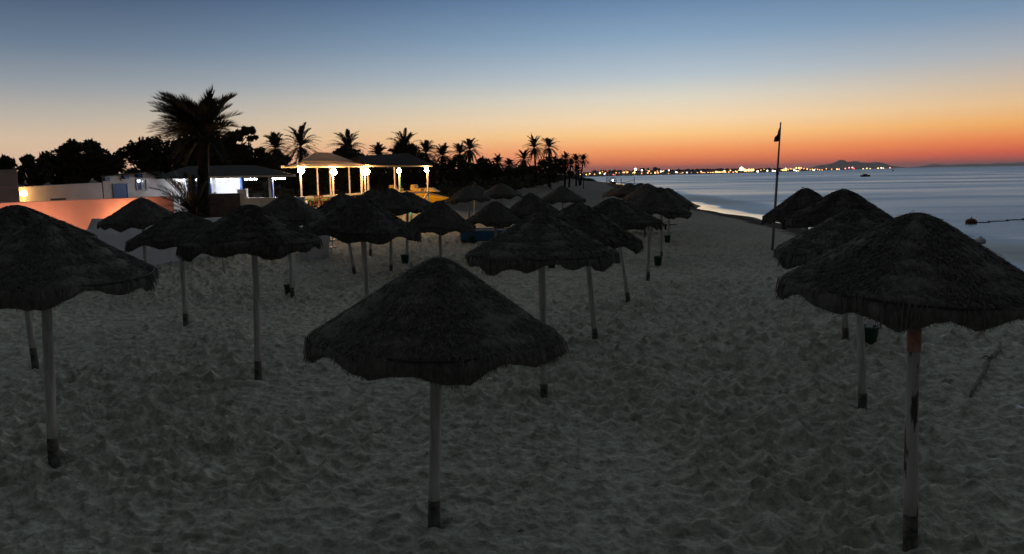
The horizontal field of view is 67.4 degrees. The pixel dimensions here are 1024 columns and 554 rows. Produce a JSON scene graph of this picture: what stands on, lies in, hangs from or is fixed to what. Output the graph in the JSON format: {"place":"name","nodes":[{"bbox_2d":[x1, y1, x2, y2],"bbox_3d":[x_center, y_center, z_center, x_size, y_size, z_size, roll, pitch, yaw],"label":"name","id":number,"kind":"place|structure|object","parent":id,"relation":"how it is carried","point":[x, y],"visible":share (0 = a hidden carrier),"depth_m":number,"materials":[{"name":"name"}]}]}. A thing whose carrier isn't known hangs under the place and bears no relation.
{"place":"outdoors","nodes":[
{"label":"outdoors","id":0,"kind":"place"},
{"bbox_2d":[313,196,320,206],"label":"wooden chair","id":1,"kind":"object","parent":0,"point":[316,200],"visible":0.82,"depth_m":46.25,"materials":[{"name":"brown wood"}]},
{"bbox_2d":[0,177,1023,553],"bbox_3d":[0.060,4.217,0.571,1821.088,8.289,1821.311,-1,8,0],"label":"ground","id":2,"kind":"structure","parent":0,"point":[702,393],"depth_m":10.43,"materials":[{"name":"sand"}]},
{"bbox_2d":[0,154,17,169],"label":"tree","id":3,"kind":"object","parent":2,"relation":"on","point":[7,162],"visible":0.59,"depth_m":60.60,"materials":[{"name":"green plant"}]},
{"bbox_2d":[0,170,19,202],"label":"corner block","id":4,"kind":"structure","parent":2,"relation":"on","point":[9,189],"depth_m":30.75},
{"bbox_2d":[19,190,26,195],"bbox_3d":[-20.562,-3.516,32.240,0.320,0.240,0.234,-1,8,0],"label":"wall lamp","id":5,"kind":"object","parent":4,"relation":"attached to","point":[23,193],"visible":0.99,"depth_m":32.17,"materials":[{"name":"glass"}]},
{"bbox_2d":[13,153,54,185],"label":"tree","id":6,"kind":"object","parent":2,"relation":"on","point":[39,171],"visible":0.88,"depth_m":58.82,"materials":[{"name":"green plant"}]},
{"bbox_2d":[0,205,97,368],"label":"beach umbrella","id":7,"kind":"object","parent":2,"relation":"on","point":[14,219],"visible":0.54,"depth_m":13.82,"materials":[{"name":"brown"}]},
{"bbox_2d":[19,183,102,201],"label":"long low wall","id":8,"kind":"structure","parent":2,"relation":"on","point":[66,192],"depth_m":35.05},
{"bbox_2d":[35,138,122,184],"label":"tree","id":9,"kind":"object","parent":2,"relation":"on","point":[73,161],"visible":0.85,"depth_m":64.44,"materials":[{"name":"green plant"}]},
{"bbox_2d":[0,217,159,468],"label":"beach umbrella","id":10,"kind":"object","parent":2,"relation":"on","point":[47,265],"visible":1,"depth_m":8.57,"materials":[{"name":"brown"}]},
{"bbox_2d":[0,196,173,229],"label":"terrace wall","id":11,"kind":"structure","parent":2,"relation":"on","point":[81,213],"depth_m":31.91,"materials":[{"name":"paint"}]},
{"bbox_2d":[100,171,159,198],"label":"beach house","id":12,"kind":"structure","parent":2,"relation":"on","point":[129,185],"depth_m":39.61,"materials":[{"name":"white paint"}]},
{"bbox_2d":[112,183,127,197],"bbox_3d":[-19.828,-4.152,38.929,0.046,1.179,1.100,1,8,13],"label":"door","id":13,"kind":"structure","parent":12,"relation":"in","point":[119,190],"depth_m":38.87,"materials":[{"name":"paint"}]},
{"bbox_2d":[135,179,147,190],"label":"window","id":14,"kind":"structure","parent":12,"relation":"in","point":[141,184],"depth_m":40.33,"materials":[{"name":"glass"}]},
{"bbox_2d":[97,197,172,262],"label":"beach umbrella","id":15,"kind":"object","parent":2,"relation":"on","point":[142,213],"visible":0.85,"depth_m":22.49,"materials":[{"name":"brown"}]},
{"bbox_2d":[112,136,181,173],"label":"tree","id":16,"kind":"object","parent":2,"relation":"on","point":[147,154],"visible":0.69,"depth_m":68.70,"materials":[{"name":"green plant"}]},
{"bbox_2d":[84,217,220,264],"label":"garden wall","id":17,"kind":"structure","parent":2,"relation":"on","point":[117,240],"depth_m":28.83,"materials":[{"name":"paint"}]},
{"bbox_2d":[124,211,213,325],"bbox_3d":[-7.606,-0.049,17.833,2.478,2.969,2.506,-1,8,0],"label":"beach umbrella","id":18,"kind":"object","parent":2,"relation":"on","point":[175,229],"visible":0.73,"depth_m":17.07,"materials":[{"name":"brown"}]},
{"bbox_2d":[147,169,221,214],"bbox_3d":[-15.251,-3.340,35.397,3.469,3.247,1.407,-1,8,0],"label":"young palm","id":19,"kind":"object","parent":2,"relation":"on","point":[190,203],"visible":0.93,"depth_m":35.31,"materials":[{"name":"green plant"}]},
{"bbox_2d":[146,85,243,215],"bbox_3d":[-14.851,-5.564,36.031,5.161,6.984,2.008,-1,8,0],"label":"palm tree","id":20,"kind":"object","parent":2,"relation":"on","point":[202,118],"visible":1,"depth_m":35.61,"materials":[{"name":"green plant"}]},
{"bbox_2d":[187,211,209,217],"bbox_3d":[-14.441,-2.034,35.342,1.163,2.101,0.503,-3,8,-12],"label":"bush","id":21,"kind":"object","parent":2,"relation":"on","point":[202,215],"visible":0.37,"depth_m":35.19,"materials":[{"name":"green plant"}]},
{"bbox_2d":[166,130,236,171],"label":"tree","id":22,"kind":"object","parent":2,"relation":"on","point":[192,160],"visible":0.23,"depth_m":65.86,"materials":[{"name":"green plant"}]},
{"bbox_2d":[194,193,243,217],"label":"stone planter wall","id":23,"kind":"structure","parent":2,"relation":"on","point":[230,202],"depth_m":37.06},
{"bbox_2d":[222,258,225,273],"bbox_3d":[-10.163,-0.363,27.071,0.128,0.725,0.089,-1,8,0],"label":"wooden stake","id":24,"kind":"object","parent":2,"relation":"on","point":[223,265],"visible":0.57,"depth_m":27.04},
{"bbox_2d":[156,165,305,228],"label":"beach bar","id":25,"kind":"object","parent":2,"relation":"on","point":[225,179],"visible":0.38,"depth_m":41.88,"materials":[{"name":"white paint"}]},
{"bbox_2d":[237,189,247,197],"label":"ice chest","id":26,"kind":"object","parent":25,"relation":"on","point":[245,191],"visible":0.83,"depth_m":40.63,"materials":[{"name":"white plastic"}]},
{"bbox_2d":[209,126,258,165],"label":"tree","id":27,"kind":"object","parent":2,"relation":"on","point":[234,147],"visible":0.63,"depth_m":62.81,"materials":[{"name":"green plant"}]},
{"bbox_2d":[175,203,322,379],"bbox_3d":[-4.311,0.436,12.760,2.339,3.320,2.412,-1,8,0],"label":"beach umbrella","id":28,"kind":"object","parent":2,"relation":"on","point":[254,231],"visible":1,"depth_m":12.06,"materials":[{"name":"brown"}]},
{"bbox_2d":[238,142,267,180],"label":"tree","id":29,"kind":"object","parent":2,"relation":"on","point":[247,157],"visible":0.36,"depth_m":73.15,"materials":[{"name":"green plant"}]},
{"bbox_2d":[255,131,294,187],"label":"palm tree","id":30,"kind":"object","parent":2,"relation":"on","point":[274,138],"visible":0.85,"depth_m":72.60,"materials":[{"name":"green plant"}]},
{"bbox_2d":[257,152,304,191],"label":"tree","id":31,"kind":"object","parent":2,"relation":"on","point":[275,161],"visible":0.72,"depth_m":70.20,"materials":[{"name":"green plant"}]},
{"bbox_2d":[283,279,294,294],"bbox_3d":[-6.406,0.291,22.072,0.329,0.487,0.324,-1,8,0],"label":"waste bin","id":32,"kind":"object","parent":2,"relation":"on","point":[287,288],"visible":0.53,"depth_m":21.97,"materials":[{"name":"green plastic"}]},
{"bbox_2d":[261,194,324,297],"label":"beach umbrella","id":33,"kind":"object","parent":2,"relation":"on","point":[293,209],"visible":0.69,"depth_m":20.92,"materials":[{"name":"brown"}]},
{"bbox_2d":[281,122,321,163],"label":"palm tree","id":34,"kind":"object","parent":2,"relation":"on","point":[300,141],"visible":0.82,"depth_m":74.49,"materials":[{"name":"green plant"}]},
{"bbox_2d":[299,250,309,260],"bbox_3d":[-8.327,-1.179,30.766,0.420,1.045,0.192,0,8,4],"label":"leaning board","id":35,"kind":"object","parent":2,"relation":"on","point":[303,256],"visible":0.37,"depth_m":30.74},
{"bbox_2d":[280,168,346,195],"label":"bush","id":36,"kind":"object","parent":2,"relation":"on","point":[309,180],"visible":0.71,"depth_m":69.07,"materials":[{"name":"green plant"}]},
{"bbox_2d":[310,247,320,258],"bbox_3d":[-8.016,-1.257,31.272,0.420,1.045,0.192,-1,8,1],"label":"leaning board","id":37,"kind":"object","parent":2,"relation":"on","point":[315,253],"visible":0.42,"depth_m":31.24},
{"bbox_2d":[320,235,328,256],"bbox_3d":[-7.801,-1.338,31.820,0.420,1.045,0.192,-1,8,-2],"label":"leaning board","id":38,"kind":"object","parent":2,"relation":"on","point":[325,247],"visible":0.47,"depth_m":31.79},
{"bbox_2d":[280,152,368,206],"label":"white pavilion","id":39,"kind":"structure","parent":2,"relation":"on","point":[317,160],"depth_m":47.42,"materials":[{"name":"paint"}]},
{"bbox_2d":[298,167,304,173],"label":"globe lamp","id":40,"kind":"object","parent":39,"relation":"attached to","point":[301,170],"visible":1,"depth_m":45.21,"materials":[{"name":"glass"}]},
{"bbox_2d":[330,169,336,174],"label":"globe lamp","id":41,"kind":"object","parent":39,"relation":"attached to","point":[333,171],"visible":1,"depth_m":46.85,"materials":[{"name":"glass"}]},
{"bbox_2d":[316,193,355,273],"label":"beach umbrella","id":42,"kind":"object","parent":2,"relation":"on","point":[333,202],"visible":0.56,"depth_m":25.74,"materials":[{"name":"brown"}]},
{"bbox_2d":[328,129,365,171],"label":"palm tree","id":43,"kind":"object","parent":2,"relation":"on","point":[347,137],"visible":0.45,"depth_m":82.28,"materials":[{"name":"green plant"}]},
{"bbox_2d":[102,173,595,206],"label":"dune scrub","id":44,"kind":"object","parent":2,"relation":"on","point":[516,183],"visible":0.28,"depth_m":84.72,"materials":[{"name":"green plant"}]},
{"bbox_2d":[331,143,374,191],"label":"bush","id":45,"kind":"object","parent":2,"relation":"on","point":[347,151],"visible":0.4,"depth_m":74.43,"materials":[{"name":"green plant"}]},
{"bbox_2d":[302,195,421,297],"bbox_3d":[-3.067,-0.021,15.956,2.500,3.339,2.450,-1,8,0],"label":"beach umbrella","id":46,"kind":"object","parent":2,"relation":"on","point":[362,220],"visible":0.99,"depth_m":15.11,"materials":[{"name":"brown"}]},
{"bbox_2d":[360,189,379,255],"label":"beach umbrella","id":47,"kind":"object","parent":2,"relation":"on","point":[370,193],"visible":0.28,"depth_m":31.95,"materials":[{"name":"grey"}]},
{"bbox_2d":[366,142,388,154],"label":"palm tree","id":48,"kind":"object","parent":2,"relation":"on","point":[378,148],"visible":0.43,"depth_m":86.43,"materials":[{"name":"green plant"}]},
{"bbox_2d":[368,152,405,189],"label":"bush","id":49,"kind":"object","parent":2,"relation":"on","point":[387,174],"visible":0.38,"depth_m":82.54,"materials":[{"name":"green plant"}]},
{"bbox_2d":[349,153,433,200],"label":"dark shelter","id":50,"kind":"object","parent":2,"relation":"on","point":[398,160],"visible":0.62,"depth_m":51.48,"materials":[{"name":"white paint"}]},
{"bbox_2d":[371,188,423,271],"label":"beach umbrella","id":51,"kind":"object","parent":2,"relation":"on","point":[394,201],"visible":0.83,"depth_m":26.07,"materials":[{"name":"brown"}]},
{"bbox_2d":[386,127,421,188],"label":"palm tree","id":52,"kind":"object","parent":2,"relation":"on","point":[408,137],"visible":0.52,"depth_m":86.30,"materials":[{"name":"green plant"}]},
{"bbox_2d":[401,251,408,263],"bbox_3d":[-4.063,-0.762,29.096,0.329,0.487,0.324,-1,8,0],"label":"waste bin","id":53,"kind":"object","parent":2,"relation":"on","point":[404,258],"visible":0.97,"depth_m":29.00,"materials":[{"name":"green plastic"}]},
{"bbox_2d":[387,138,442,187],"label":"bush","id":54,"kind":"object","parent":2,"relation":"on","point":[415,176],"visible":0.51,"depth_m":86.77,"materials":[{"name":"green plant"}]},
{"bbox_2d":[402,191,431,261],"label":"beach umbrella","id":55,"kind":"object","parent":2,"relation":"on","point":[423,202],"visible":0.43,"depth_m":29.54,"materials":[{"name":"grey"}]},
{"bbox_2d":[389,184,448,202],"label":"boat","id":56,"kind":"object","parent":2,"relation":"on","point":[432,196],"visible":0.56,"depth_m":56.98,"materials":[{"name":"yellow plastic"}]},
{"bbox_2d":[417,139,439,163],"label":"palm tree","id":57,"kind":"object","parent":2,"relation":"on","point":[426,145],"visible":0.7,"depth_m":90.40,"materials":[{"name":"green plant"}]},
{"bbox_2d":[300,255,569,528],"bbox_3d":[-0.697,1.244,7.498,2.490,2.949,2.498,-1,8,0],"label":"beach umbrella","id":58,"kind":"object","parent":2,"relation":"on","point":[438,322],"visible":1,"depth_m":6.64,"materials":[{"name":"brown"}]},
{"bbox_2d":[430,143,452,185],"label":"palm tree","id":59,"kind":"object","parent":2,"relation":"on","point":[442,151],"visible":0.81,"depth_m":98.51,"materials":[{"name":"green plant"}]},
{"bbox_2d":[408,201,475,256],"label":"beach umbrella","id":60,"kind":"object","parent":2,"relation":"on","point":[440,218],"visible":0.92,"depth_m":25.36,"materials":[{"name":"grey"}]},
{"bbox_2d":[432,155,479,183],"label":"bush","id":61,"kind":"object","parent":2,"relation":"on","point":[453,173],"visible":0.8,"depth_m":98.57,"materials":[{"name":"green plant"}]},
{"bbox_2d":[450,142,471,182],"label":"palm tree","id":62,"kind":"object","parent":2,"relation":"on","point":[456,145],"visible":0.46,"depth_m":110.16,"materials":[{"name":"green plant"}]},
{"bbox_2d":[445,185,490,217],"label":"beach umbrella","id":63,"kind":"object","parent":2,"relation":"on","point":[468,193],"visible":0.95,"depth_m":37.57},
{"bbox_2d":[456,138,481,183],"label":"palm tree","id":64,"kind":"object","parent":2,"relation":"on","point":[469,152],"visible":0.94,"depth_m":108.16,"materials":[{"name":"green plant"}]},
{"bbox_2d":[469,236,474,242],"bbox_3d":[-1.938,-1.915,37.314,0.329,0.487,0.324,-1,8,0],"label":"waste bin","id":65,"kind":"object","parent":2,"relation":"on","point":[472,239],"visible":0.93,"depth_m":37.21,"materials":[{"name":"green plastic"}]},
{"bbox_2d":[471,184,485,213],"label":"beach umbrella","id":66,"kind":"object","parent":2,"relation":"on","point":[478,187],"visible":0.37,"depth_m":45.69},
{"bbox_2d":[459,228,506,240],"bbox_3d":[-1.351,-2.297,38.122,2.577,1.028,1.034,-1,8,-4],"label":"rowing boat","id":67,"kind":"object","parent":2,"relation":"on","point":[483,234],"visible":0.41,"depth_m":37.73,"materials":[{"name":"blue plastic"}]},
{"bbox_2d":[466,201,521,235],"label":"beach umbrella","id":68,"kind":"object","parent":2,"relation":"on","point":[494,214],"visible":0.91,"depth_m":29.46,"materials":[{"name":"grey"}]},
{"bbox_2d":[492,153,506,183],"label":"palm tree","id":69,"kind":"object","parent":2,"relation":"on","point":[497,158],"visible":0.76,"depth_m":126.30,"materials":[{"name":"green plant"}]},
{"bbox_2d":[470,156,531,184],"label":"bush","id":70,"kind":"object","parent":2,"relation":"on","point":[486,169],"visible":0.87,"depth_m":110.94,"materials":[{"name":"green plant"}]},
{"bbox_2d":[483,183,522,202],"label":"beach umbrella","id":71,"kind":"object","parent":2,"relation":"on","point":[501,191],"visible":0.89,"depth_m":39.33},
{"bbox_2d":[503,158,515,180],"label":"palm tree","id":72,"kind":"object","parent":2,"relation":"on","point":[509,162],"visible":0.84,"depth_m":130.31,"materials":[{"name":"green plant"}]},
{"bbox_2d":[515,149,534,181],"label":"palm tree","id":73,"kind":"object","parent":2,"relation":"on","point":[523,162],"visible":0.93,"depth_m":137.98,"materials":[{"name":"green plant"}]},
{"bbox_2d":[521,134,546,183],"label":"palm tree","id":74,"kind":"object","parent":2,"relation":"on","point":[536,151],"visible":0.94,"depth_m":139.78,"materials":[{"name":"green plant"}]},
{"bbox_2d":[510,193,558,218],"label":"beach umbrella","id":75,"kind":"object","parent":2,"relation":"on","point":[527,205],"visible":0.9,"depth_m":30.32,"materials":[{"name":"grey"}]},
{"bbox_2d":[465,212,620,397],"bbox_3d":[0.453,0.603,11.506,2.280,3.153,2.309,-1,8,0],"label":"beach umbrella","id":76,"kind":"object","parent":2,"relation":"on","point":[540,241],"visible":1,"depth_m":10.71,"materials":[{"name":"brown"}]},
{"bbox_2d":[510,156,575,188],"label":"bush","id":77,"kind":"object","parent":2,"relation":"on","point":[555,165],"visible":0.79,"depth_m":138.10,"materials":[{"name":"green plant"}]},
{"bbox_2d":[539,137,561,186],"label":"palm tree","id":78,"kind":"object","parent":2,"relation":"on","point":[548,141],"visible":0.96,"depth_m":142.66,"materials":[{"name":"green plant"}]},
{"bbox_2d":[541,186,585,209],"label":"beach umbrella","id":79,"kind":"object","parent":2,"relation":"on","point":[563,194],"visible":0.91,"depth_m":39.03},
{"bbox_2d":[560,151,572,186],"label":"palm tree","id":80,"kind":"object","parent":2,"relation":"on","point":[566,157],"visible":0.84,"depth_m":167.99,"materials":[{"name":"green plant"}]},
{"bbox_2d":[566,158,576,186],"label":"palm tree","id":81,"kind":"object","parent":2,"relation":"on","point":[571,165],"visible":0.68,"depth_m":170.10,"materials":[{"name":"green plant"}]},
{"bbox_2d":[571,154,582,185],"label":"palm tree","id":82,"kind":"object","parent":2,"relation":"on","point":[576,156],"visible":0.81,"depth_m":182.98,"materials":[{"name":"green plant"}]},
{"bbox_2d":[574,165,583,185],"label":"palm tree","id":83,"kind":"object","parent":2,"relation":"on","point":[578,167],"visible":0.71,"depth_m":188.18,"materials":[{"name":"green plant"}]},
{"bbox_2d":[577,153,590,184],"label":"palm tree","id":84,"kind":"object","parent":2,"relation":"on","point":[583,158],"visible":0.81,"depth_m":192.87,"materials":[{"name":"green plant"}]},
{"bbox_2d":[553,202,643,339],"bbox_3d":[1.426,0.065,15.424,2.468,3.145,2.421,-1,8,0],"label":"beach umbrella","id":85,"kind":"object","parent":2,"relation":"on","point":[592,222],"visible":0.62,"depth_m":14.84,"materials":[{"name":"grey"}]},
{"bbox_2d":[602,185,625,199],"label":"beach umbrella","id":86,"kind":"object","parent":2,"relation":"on","point":[607,194],"visible":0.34,"depth_m":46.48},
{"bbox_2d":[608,183,637,195],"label":"beach umbrella","id":87,"kind":"object","parent":2,"relation":"on","point":[627,189],"visible":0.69,"depth_m":45.55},
{"bbox_2d":[592,198,663,302],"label":"beach umbrella","id":88,"kind":"object","parent":2,"relation":"on","point":[624,215],"visible":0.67,"depth_m":19.14,"materials":[{"name":"grey"}]},
{"bbox_2d":[622,183,656,236],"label":"beach umbrella","id":89,"kind":"object","parent":2,"relation":"on","point":[637,191],"visible":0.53,"depth_m":40.71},
{"bbox_2d":[653,252,661,265],"bbox_3d":[5.308,-0.668,27.899,0.329,0.487,0.324,-1,8,0],"label":"waste bin","id":90,"kind":"object","parent":2,"relation":"on","point":[657,260],"visible":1,"depth_m":27.81,"materials":[{"name":"green plastic"}]},
{"bbox_2d":[627,188,691,280],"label":"beach umbrella","id":91,"kind":"object","parent":2,"relation":"on","point":[651,201],"visible":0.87,"depth_m":23.29,"materials":[{"name":"grey"}]},
{"bbox_2d":[664,232,670,241],"bbox_3d":[7.556,-1.933,37.279,0.329,0.487,0.324,-1,8,0],"label":"waste bin","id":92,"kind":"object","parent":2,"relation":"on","point":[667,238],"visible":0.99,"depth_m":37.19,"materials":[{"name":"green plastic"}]},
{"bbox_2d":[657,187,689,256],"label":"beach umbrella","id":93,"kind":"object","parent":2,"relation":"on","point":[676,199],"visible":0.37,"depth_m":29.58,"materials":[{"name":"grey"}]},
{"bbox_2d":[665,188,692,234],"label":"beach umbrella","id":94,"kind":"object","parent":2,"relation":"on","point":[677,194],"visible":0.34,"depth_m":37.81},
{"bbox_2d":[771,122,780,250],"bbox_3d":[11.157,-3.719,32.437,0.281,5.554,0.156,0,8,9],"label":"flagpole","id":95,"kind":"object","parent":2,"relation":"on","point":[777,137],"visible":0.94,"depth_m":32.36,"materials":[{"name":"metal"}]},
{"bbox_2d":[761,187,822,230],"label":"beach umbrella","id":96,"kind":"object","parent":2,"relation":"on","point":[801,198],"visible":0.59,"depth_m":19.10,"materials":[{"name":"grey"}]},
{"bbox_2d":[772,209,886,409],"bbox_3d":[4.826,0.619,10.824,2.326,3.166,2.317,-1,8,0],"label":"beach umbrella","id":97,"kind":"object","parent":2,"relation":"on","point":[828,234],"visible":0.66,"depth_m":10.42,"materials":[{"name":"grey"}]},
{"bbox_2d":[781,188,893,339],"bbox_3d":[6.400,-0.071,14.952,2.284,3.322,2.300,-1,8,0],"label":"beach umbrella","id":98,"kind":"object","parent":2,"relation":"on","point":[822,209],"visible":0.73,"depth_m":14.40,"materials":[{"name":"grey"}]},
{"bbox_2d":[864,318,879,343],"bbox_3d":[6.819,1.029,14.627,0.350,0.507,0.346,-1,8,0],"label":"waste bin","id":99,"kind":"object","parent":2,"relation":"on","point":[871,335],"visible":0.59,"depth_m":14.51,"materials":[{"name":"green plastic"}]},
{"bbox_2d":[865,319,874,327],"bbox_3d":[6.826,0.890,14.635,0.185,0.180,0.133,2,8,22],"label":"paper scrap","id":100,"kind":"object","parent":99,"relation":"in","point":[870,324],"visible":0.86,"depth_m":14.62,"materials":[{"name":"white paper"}]},
{"bbox_2d":[775,210,1023,551],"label":"beach umbrella","id":101,"kind":"object","parent":2,"relation":"on","point":[912,274],"visible":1,"depth_m":6.12,"materials":[{"name":"brown plant"}]},
{"bbox_2d":[969,341,1001,397],"bbox_3d":[7.821,1.446,12.704,0.195,0.185,3.989,5,10,38],"label":"driftwood branch","id":102,"kind":"object","parent":2,"relation":"on","point":[985,368],"visible":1,"depth_m":12.47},
{"bbox_2d":[0,0,1023,175],"label":"sky","id":103,"kind":"structure","parent":0,"point":[628,85],"materials":[{"name":"blue"}]},
{"bbox_2d":[557,168,882,176],"bbox_3d":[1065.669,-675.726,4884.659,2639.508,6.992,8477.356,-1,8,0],"label":"coast","id":104,"kind":"structure","parent":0,"point":[631,173],"depth_m":939.41},
{"bbox_2d":[585,166,1023,271],"bbox_3d":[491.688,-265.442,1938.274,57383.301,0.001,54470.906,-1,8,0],"label":"sea","id":105,"kind":"structure","parent":0,"point":[956,197],"depth_m":141.12,"materials":[{"name":"liquid"}]},
{"bbox_2d":[965,217,976,223],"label":"buoy","id":106,"kind":"object","parent":105,"relation":"on","point":[971,220],"visible":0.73,"depth_m":56.72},
{"bbox_2d":[975,236,985,242],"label":"buoy","id":107,"kind":"object","parent":105,"relation":"on","point":[980,239],"visible":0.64,"depth_m":42.20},
{"bbox_2d":[977,218,1023,222],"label":"float line","id":108,"kind":"object","parent":105,"relation":"on","point":[1003,220],"visible":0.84,"depth_m":58.91,"materials":[{"name":"grey plastic"}]},
{"bbox_2d":[807,160,908,168],"bbox_3d":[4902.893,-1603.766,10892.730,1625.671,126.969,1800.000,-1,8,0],"label":"hills","id":109,"kind":"structure","parent":0,"point":[841,164],"depth_m":10419.74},
{"bbox_2d":[909,162,1023,167],"bbox_3d":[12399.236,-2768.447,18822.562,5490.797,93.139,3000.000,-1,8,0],"label":"hills","id":110,"kind":"structure","parent":0,"point":[981,165],"depth_m":18077.83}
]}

